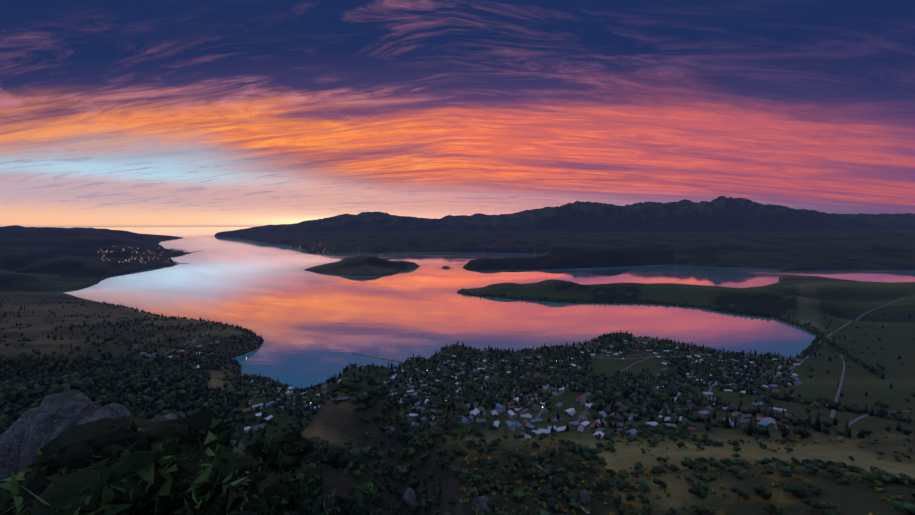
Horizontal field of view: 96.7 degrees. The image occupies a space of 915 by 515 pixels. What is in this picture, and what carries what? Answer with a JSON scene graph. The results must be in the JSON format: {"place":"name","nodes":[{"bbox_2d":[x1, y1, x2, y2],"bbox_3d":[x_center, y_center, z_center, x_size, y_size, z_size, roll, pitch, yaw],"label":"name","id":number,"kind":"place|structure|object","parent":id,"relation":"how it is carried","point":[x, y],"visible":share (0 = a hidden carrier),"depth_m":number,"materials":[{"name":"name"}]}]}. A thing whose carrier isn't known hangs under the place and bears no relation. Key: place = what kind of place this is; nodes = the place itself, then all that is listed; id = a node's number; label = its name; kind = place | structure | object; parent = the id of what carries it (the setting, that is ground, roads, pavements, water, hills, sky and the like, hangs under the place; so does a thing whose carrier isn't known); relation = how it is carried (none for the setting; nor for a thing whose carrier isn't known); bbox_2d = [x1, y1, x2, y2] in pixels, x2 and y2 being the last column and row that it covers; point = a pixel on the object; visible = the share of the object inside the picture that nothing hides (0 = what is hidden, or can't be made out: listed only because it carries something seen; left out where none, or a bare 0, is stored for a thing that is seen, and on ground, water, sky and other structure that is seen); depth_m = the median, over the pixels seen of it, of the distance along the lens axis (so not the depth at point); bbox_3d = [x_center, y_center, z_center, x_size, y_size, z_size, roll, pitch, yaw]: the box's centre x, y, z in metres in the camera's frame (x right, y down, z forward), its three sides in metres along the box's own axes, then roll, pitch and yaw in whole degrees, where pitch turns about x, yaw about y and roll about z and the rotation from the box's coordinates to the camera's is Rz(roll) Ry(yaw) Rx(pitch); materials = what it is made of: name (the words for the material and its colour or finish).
{"place":"outdoors","nodes":[
{"label":"outdoors","id":0,"kind":"place"},
{"bbox_2d":[86,227,250,230],"bbox_3d":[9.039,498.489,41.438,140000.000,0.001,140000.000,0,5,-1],"label":"water","id":1,"kind":"structure","parent":0,"point":[167,228],"depth_m":41193.04,"materials":[{"name":"orange liquid"}]},
{"bbox_2d":[0,196,914,514],"bbox_3d":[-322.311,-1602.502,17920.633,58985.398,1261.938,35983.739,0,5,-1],"label":"terrain","id":2,"kind":"structure","parent":0,"point":[40,264],"depth_m":1703.67,"materials":[{"name":"green plant"}]},
{"bbox_2d":[0,389,590,512],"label":"rocks","id":3,"kind":"object","parent":2,"relation":"on","point":[25,435],"visible":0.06,"depth_m":59.26,"materials":[{"name":"grey stone"}]},
{"bbox_2d":[98,243,542,407],"bbox_3d":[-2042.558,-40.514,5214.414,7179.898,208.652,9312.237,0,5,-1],"label":"lamp glows","id":4,"kind":"object","parent":2,"relation":"on","point":[176,263],"visible":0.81,"depth_m":5766.34,"materials":[{"name":"yellow"}]},
{"bbox_2d":[0,287,914,453],"bbox_3d":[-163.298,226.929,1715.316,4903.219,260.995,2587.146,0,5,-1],"label":"trees","id":5,"kind":"object","parent":2,"relation":"on","point":[100,373],"visible":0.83,"depth_m":922.92,"materials":[{"name":"green plant"}]},
{"bbox_2d":[0,375,914,514],"bbox_3d":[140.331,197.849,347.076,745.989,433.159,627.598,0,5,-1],"label":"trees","id":6,"kind":"object","parent":2,"relation":"on","point":[105,437],"depth_m":28.38,"materials":[{"name":"green plant"}]},
{"bbox_2d":[131,335,802,438],"bbox_3d":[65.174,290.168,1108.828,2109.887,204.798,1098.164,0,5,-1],"label":"houses","id":7,"kind":"structure","parent":2,"relation":"on","point":[765,421],"depth_m":860.43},
{"bbox_2d":[54,230,914,388],"bbox_3d":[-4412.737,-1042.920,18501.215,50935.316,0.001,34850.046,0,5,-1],"label":"water","id":8,"kind":"structure","parent":2,"relation":"in","point":[313,328],"depth_m":2460.43,"materials":[{"name":"liquid"}]},
{"bbox_2d":[142,246,197,263],"bbox_3d":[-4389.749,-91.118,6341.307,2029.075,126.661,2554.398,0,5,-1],"label":"port","id":9,"kind":"object","parent":8,"relation":"on","point":[178,251],"visible":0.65,"depth_m":6934.70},
{"bbox_2d":[351,352,404,361],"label":"jetty","id":10,"kind":"object","parent":8,"relation":"in","point":[378,357],"visible":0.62,"depth_m":1516.14,"materials":[{"name":"grey wood"}]},
{"bbox_2d":[0,0,914,227],"label":"sky","id":11,"kind":"structure","parent":0,"point":[114,113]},
{"bbox_2d":[142,297,908,513],"bbox_3d":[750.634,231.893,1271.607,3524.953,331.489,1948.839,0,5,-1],"label":"roads","id":12,"kind":"structure","parent":0,"point":[832,415],"depth_m":1100.06,"materials":[{"name":"grey asphalt"}]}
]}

